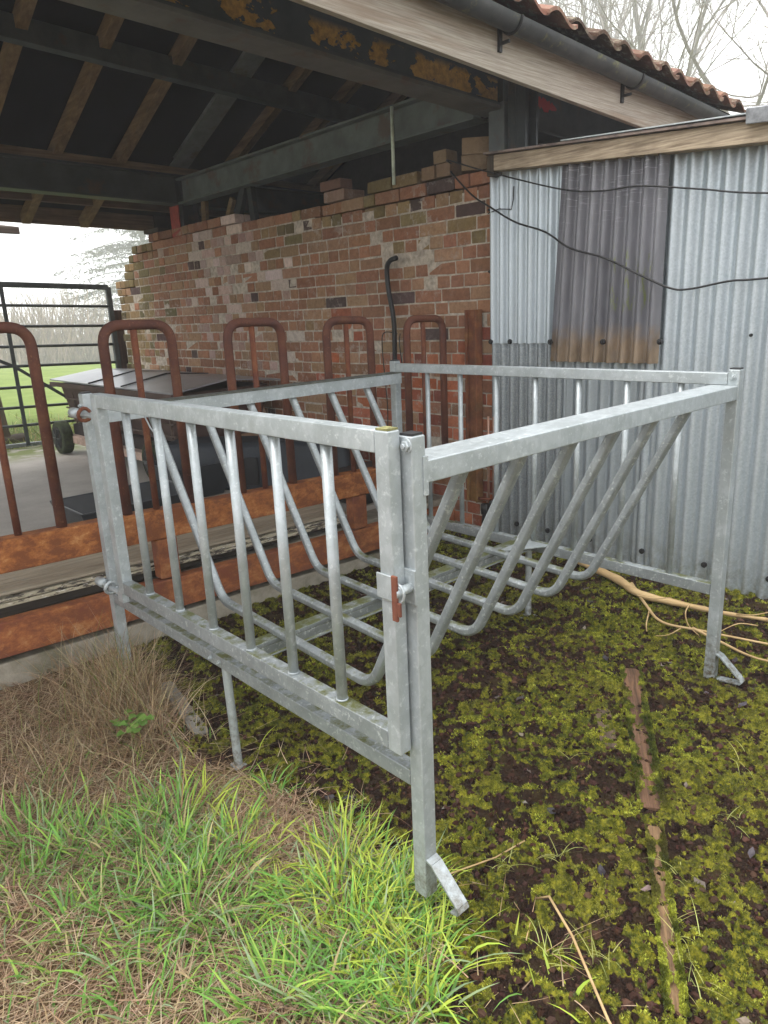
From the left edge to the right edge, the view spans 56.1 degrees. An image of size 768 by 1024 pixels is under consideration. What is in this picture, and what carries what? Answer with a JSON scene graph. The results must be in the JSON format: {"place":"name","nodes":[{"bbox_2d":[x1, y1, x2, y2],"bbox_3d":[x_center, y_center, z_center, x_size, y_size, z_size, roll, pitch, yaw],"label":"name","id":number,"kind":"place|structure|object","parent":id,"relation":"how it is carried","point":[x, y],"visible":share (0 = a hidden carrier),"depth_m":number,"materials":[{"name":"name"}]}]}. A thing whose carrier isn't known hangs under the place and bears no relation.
{"place":"outdoors","nodes":[
{"label":"outdoors","id":0,"kind":"place"},
{"bbox_2d":[0,444,375,535],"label":"shed floor","id":1,"kind":"structure","parent":0,"point":[31,485],"depth_m":6.36,"materials":[{"name":"concrete"}]},
{"bbox_2d":[50,479,180,523],"bbox_3d":[-1.760,-0.022,4.966,0.835,0.200,0.575,-16,20,-40],"label":"feed trough","id":2,"kind":"object","parent":1,"relation":"on","point":[80,507],"visible":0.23,"depth_m":4.97,"materials":[{"name":"black plastic"}]},
{"bbox_2d":[50,368,280,476],"bbox_3d":[-2.283,-0.962,7.204,1.180,0.864,2.795,-16,20,-40],"label":"trailer","id":3,"kind":"object","parent":1,"relation":"on","point":[157,384],"visible":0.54,"depth_m":6.72,"materials":[{"name":"grey metal"}]},
{"bbox_2d":[0,504,346,617],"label":"roofing sheet","id":4,"kind":"object","parent":1,"relation":"on","point":[27,589],"visible":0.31,"depth_m":3.74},
{"bbox_2d":[144,457,226,496],"bbox_3d":[-1.543,-0.273,5.726,0.486,0.260,0.546,-16,20,-40],"label":"feed trough","id":5,"kind":"object","parent":1,"relation":"on","point":[214,479],"visible":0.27,"depth_m":5.60,"materials":[{"name":"black plastic"}]},
{"bbox_2d":[241,406,265,435],"bbox_3d":[-1.258,-0.762,6.585,0.550,0.680,0.210,-16,20,-40],"label":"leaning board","id":6,"kind":"object","parent":1,"relation":"on","point":[250,434],"depth_m":6.61,"materials":[{"name":"brown wood"}]},
{"bbox_2d":[168,436,350,489],"bbox_3d":[-1.056,-0.417,5.960,1.683,0.368,0.573,0,16,10],"label":"black tank","id":7,"kind":"object","parent":1,"relation":"on","point":[306,467],"visible":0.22,"depth_m":5.74,"materials":[{"name":"plastic"}]},
{"bbox_2d":[338,461,372,503],"bbox_3d":[-0.079,-0.237,5.430,0.650,0.218,0.380,-16,20,-40],"label":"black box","id":8,"kind":"object","parent":1,"relation":"on","point":[369,500],"visible":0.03,"depth_m":5.30,"materials":[{"name":"plastic"}]},
{"bbox_2d":[0,354,767,1023],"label":"ground","id":9,"kind":"structure","parent":0,"point":[522,790],"depth_m":2.49,"materials":[{"name":"green plant"}]},
{"bbox_2d":[0,397,12,444],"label":"fence post","id":10,"kind":"object","parent":9,"relation":"on","point":[4,423],"visible":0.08,"depth_m":9.20,"materials":[{"name":"wood"}]},
{"bbox_2d":[4,433,25,444],"bbox_3d":[-4.897,-0.909,9.245,0.120,0.140,0.557,11,21,41],"label":"log","id":11,"kind":"object","parent":9,"relation":"on","point":[20,437],"visible":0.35,"depth_m":9.33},
{"bbox_2d":[5,411,79,449],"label":"rough verge","id":12,"kind":"structure","parent":9,"relation":"on","point":[35,431],"depth_m":10.12,"materials":[{"name":"green plant"}]},
{"bbox_2d":[0,277,129,364],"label":"hedgerow","id":13,"kind":"object","parent":9,"relation":"on","point":[67,335],"visible":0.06,"depth_m":69.88,"materials":[{"name":"beige plant"}]},
{"bbox_2d":[53,226,151,332],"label":"conifer tree","id":14,"kind":"object","parent":9,"relation":"on","point":[119,248],"visible":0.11,"depth_m":77.06,"materials":[{"name":"grey plant"}]},
{"bbox_2d":[113,310,128,368],"bbox_3d":[-3.311,-1.624,9.133,0.282,1.800,0.160,-60,59,-72],"label":"gate post","id":15,"kind":"object","parent":9,"relation":"on","point":[122,347],"visible":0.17,"depth_m":9.02,"materials":[{"name":"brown wood"}]},
{"bbox_2d":[0,281,121,448],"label":"field gate","id":16,"kind":"structure","parent":15,"relation":"attached to","point":[114,343],"depth_m":8.27,"materials":[{"name":"metal"}]},
{"bbox_2d":[109,709,154,737],"bbox_3d":[-1.008,0.856,2.849,0.172,0.092,0.161,-2,15,4],"label":"leafy weed","id":17,"kind":"object","parent":9,"relation":"on","point":[135,723],"visible":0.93,"depth_m":2.84,"materials":[{"name":"green plant"}]},
{"bbox_2d":[0,607,273,872],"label":"dry grass clump","id":18,"kind":"object","parent":9,"relation":"on","point":[115,682],"visible":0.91,"depth_m":2.97,"materials":[{"name":"beige plant"}]},
{"bbox_2d":[161,681,207,736],"bbox_3d":[-0.859,0.848,3.098,0.067,0.049,0.487,-12,18,-32],"label":"timber batten","id":19,"kind":"object","parent":9,"relation":"on","point":[194,727],"visible":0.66,"depth_m":3.05,"materials":[{"name":"wood"}]},
{"bbox_2d":[0,494,442,689],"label":"concrete kerb","id":20,"kind":"structure","parent":9,"relation":"on","point":[261,592],"depth_m":3.76,"materials":[{"name":"grey concrete"}]},
{"bbox_2d":[0,315,454,658],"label":"feed barrier","id":21,"kind":"object","parent":20,"relation":"on","point":[62,540],"visible":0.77,"depth_m":3.74,"materials":[{"name":"orange metal"}]},
{"bbox_2d":[0,710,596,1023],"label":"grass","id":22,"kind":"structure","parent":9,"relation":"on","point":[390,886],"depth_m":2.05,"materials":[{"name":"green plant"}]},
{"bbox_2d":[116,170,491,526],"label":"brick wall","id":23,"kind":"structure","parent":9,"relation":"on","point":[302,277],"depth_m":5.87,"materials":[{"name":"brown brick"}]},
{"bbox_2d":[144,227,168,234],"bbox_3d":[-2.505,-3.090,7.929,0.280,0.045,0.140,10,20,39],"label":"loose brick","id":24,"kind":"object","parent":23,"relation":"on","point":[152,230],"visible":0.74,"depth_m":7.86,"materials":[{"name":"brown brick"}]},
{"bbox_2d":[320,178,351,192],"bbox_3d":[-0.379,-2.582,5.703,0.240,0.070,0.130,11,21,43],"label":"loose brick","id":25,"kind":"object","parent":23,"relation":"on","point":[333,185],"visible":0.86,"depth_m":5.64,"materials":[{"name":"brown brick"}]},
{"bbox_2d":[384,255,397,359],"bbox_3d":[0.087,-1.025,5.447,0.047,1.717,0.148,-13,19,-33],"label":"hose","id":26,"kind":"object","parent":23,"relation":"attached to","point":[390,260],"visible":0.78,"depth_m":5.32,"materials":[{"name":"black rubber"}]},
{"bbox_2d":[382,331,401,425],"bbox_3d":[0.069,-0.921,5.502,0.058,0.890,0.238,-16,20,-40],"label":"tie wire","id":27,"kind":"object","parent":26,"relation":"attached to","point":[384,368],"visible":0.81,"depth_m":5.50,"materials":[{"name":"metal"}]},
{"bbox_2d":[421,165,441,181],"bbox_3d":[0.347,-2.329,4.968,0.130,0.084,0.130,-14,20,-35],"label":"loose brick","id":28,"kind":"object","parent":23,"relation":"on","point":[428,174],"visible":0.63,"depth_m":4.92,"materials":[{"name":"brown brick"}]},
{"bbox_2d":[436,162,461,178],"bbox_3d":[0.439,-2.306,4.873,0.120,0.084,0.130,13,22,43],"label":"loose brick","id":29,"kind":"object","parent":23,"relation":"on","point":[443,170],"visible":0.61,"depth_m":4.83,"materials":[{"name":"brown brick"}]},
{"bbox_2d":[433,149,456,164],"bbox_3d":[0.414,-2.394,4.872,0.110,0.080,0.130,10,19,40],"label":"loose brick","id":30,"kind":"object","parent":29,"relation":"on","point":[441,156],"visible":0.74,"depth_m":4.83,"materials":[{"name":"brown brick"}]},
{"bbox_2d":[464,309,482,502],"bbox_3d":[0.621,-0.716,4.987,0.070,1.320,0.105,-16,20,-40],"label":"channel post","id":31,"kind":"object","parent":23,"relation":"attached to","point":[473,383],"visible":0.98,"depth_m":4.95,"materials":[{"name":"brown metal"}]},
{"bbox_2d":[461,154,488,174],"bbox_3d":[0.607,-2.288,4.751,0.190,0.095,0.200,-1,15,8],"label":"loose brick","id":32,"kind":"object","parent":23,"relation":"on","point":[479,161],"visible":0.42,"depth_m":4.66,"materials":[{"name":"brown brick"}]},
{"bbox_2d":[462,136,488,154],"bbox_3d":[0.604,-2.383,4.725,0.185,0.100,0.195,-1,16,6],"label":"loose brick","id":33,"kind":"object","parent":32,"relation":"on","point":[474,145],"visible":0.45,"depth_m":4.63,"materials":[{"name":"brown brick"}]},
{"bbox_2d":[0,638,647,1023],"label":"dead grass","id":34,"kind":"structure","parent":9,"relation":"on","point":[274,802],"depth_m":2.15,"materials":[{"name":"beige plant"}]},
{"bbox_2d":[0,0,745,237],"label":"cattle shed","id":35,"kind":"structure","parent":9,"relation":"on","point":[139,115],"depth_m":5.60,"materials":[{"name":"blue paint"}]},
{"bbox_2d":[0,225,19,233],"bbox_3d":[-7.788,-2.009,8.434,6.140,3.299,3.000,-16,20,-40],"label":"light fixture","id":36,"kind":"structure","parent":35,"relation":"attached to","point":[5,229],"depth_m":8.97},
{"bbox_2d":[390,106,395,184],"bbox_3d":[0.062,-2.571,5.064,0.024,0.500,0.029,-16,20,-40],"label":"conduit","id":37,"kind":"object","parent":35,"relation":"attached to","point":[392,144],"visible":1,"depth_m":5.06,"materials":[{"name":"grey metal"}]},
{"bbox_2d":[68,359,744,916],"bbox_3d":[0.075,0.111,3.117,1.956,1.372,2.233,-16,20,-40],"label":"cattle feeder","id":38,"kind":"object","parent":9,"relation":"on","point":[410,467],"visible":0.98,"depth_m":2.48,"materials":[{"name":"metal"}]},
{"bbox_2d":[134,530,767,1023],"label":"moss","id":39,"kind":"object","parent":9,"relation":"on","point":[678,980],"visible":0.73,"depth_m":2.62,"materials":[{"name":"green plant"}]},
{"bbox_2d":[136,531,767,1023],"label":"soil crumbs","id":40,"kind":"object","parent":9,"relation":"on","point":[710,967],"visible":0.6,"depth_m":2.60,"materials":[{"name":"brown soil"}]},
{"bbox_2d":[161,541,754,1023],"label":"leaf litter","id":41,"kind":"object","parent":9,"relation":"on","point":[647,887],"visible":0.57,"depth_m":2.43,"materials":[{"name":"brown plant"}]},
{"bbox_2d":[478,416,493,524],"bbox_3d":[0.712,-0.198,4.977,0.065,0.920,0.157,-16,20,-40],"label":"metal post","id":42,"kind":"object","parent":9,"relation":"on","point":[485,507],"visible":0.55,"depth_m":4.99,"materials":[{"name":"orange metal"}]},
{"bbox_2d":[451,840,524,873],"bbox_3d":[0.276,1.052,2.160,0.374,0.014,0.018,-10,17,-26],"label":"dry stalk","id":43,"kind":"object","parent":9,"relation":"on","point":[487,859],"visible":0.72,"depth_m":2.17,"materials":[{"name":"beige plant"}]},
{"bbox_2d":[536,895,611,1023],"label":"dry stalk","id":44,"kind":"object","parent":9,"relation":"on","point":[581,958],"visible":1,"depth_m":1.74,"materials":[{"name":"beige plant"}]},
{"bbox_2d":[595,708,616,748],"bbox_3d":[0.881,0.865,2.856,0.066,0.036,0.272,1,16,11],"label":"rotten plank","id":45,"kind":"object","parent":9,"relation":"on","point":[608,734],"visible":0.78,"depth_m":2.82,"materials":[{"name":"brown wood"}]},
{"bbox_2d":[483,105,767,599],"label":"corrugated shed","id":46,"kind":"structure","parent":9,"relation":"on","point":[554,302],"depth_m":3.95,"materials":[{"name":"metal"}]},
{"bbox_2d":[446,159,767,193],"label":"cable","id":47,"kind":"object","parent":46,"relation":"attached to","point":[726,191],"visible":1,"depth_m":3.82,"materials":[{"name":"black rubber"}]},
{"bbox_2d":[450,171,767,290],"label":"cable","id":48,"kind":"object","parent":46,"relation":"attached to","point":[596,255],"visible":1,"depth_m":3.95,"materials":[{"name":"black rubber"}]},
{"bbox_2d":[537,0,715,61],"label":"bare tree","id":49,"kind":"object","parent":9,"relation":"on","point":[576,4],"visible":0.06,"depth_m":47.92,"materials":[{"name":"grey plant"}]},
{"bbox_2d":[623,668,662,810],"bbox_3d":[1.004,0.858,2.829,0.084,0.045,0.965,1,16,14],"label":"rotten plank","id":50,"kind":"object","parent":9,"relation":"on","point":[631,679],"visible":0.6,"depth_m":2.73,"materials":[{"name":"brown wood"}]},
{"bbox_2d":[541,0,755,90],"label":"bare tree","id":51,"kind":"object","parent":9,"relation":"on","point":[636,18],"visible":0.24,"depth_m":43.52,"materials":[{"name":"grey plant"}]},
{"bbox_2d":[540,0,767,113],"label":"bare tree","id":52,"kind":"object","parent":9,"relation":"on","point":[701,73],"visible":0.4,"depth_m":25.76,"materials":[{"name":"grey plant"}]},
{"bbox_2d":[648,825,682,1018],"bbox_3d":[0.769,1.097,1.985,0.048,0.043,0.669,2,16,16],"label":"rotten plank","id":53,"kind":"object","parent":9,"relation":"on","point":[666,932],"visible":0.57,"depth_m":1.92,"materials":[{"name":"brown wood"}]},
{"bbox_2d":[577,562,767,661],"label":"fallen branch","id":54,"kind":"object","parent":9,"relation":"on","point":[631,588],"visible":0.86,"depth_m":3.74,"materials":[{"name":"beige wood"}]},
{"bbox_2d":[0,0,767,352],"label":"sky","id":55,"kind":"structure","parent":0,"point":[40,251],"materials":[{"name":"white"}]},
{"bbox_2d":[339,740,754,1007],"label":"grass seedlings","id":56,"kind":"object","parent":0,"point":[590,925],"depth_m":1.89,"materials":[{"name":"green plant"}]}
]}

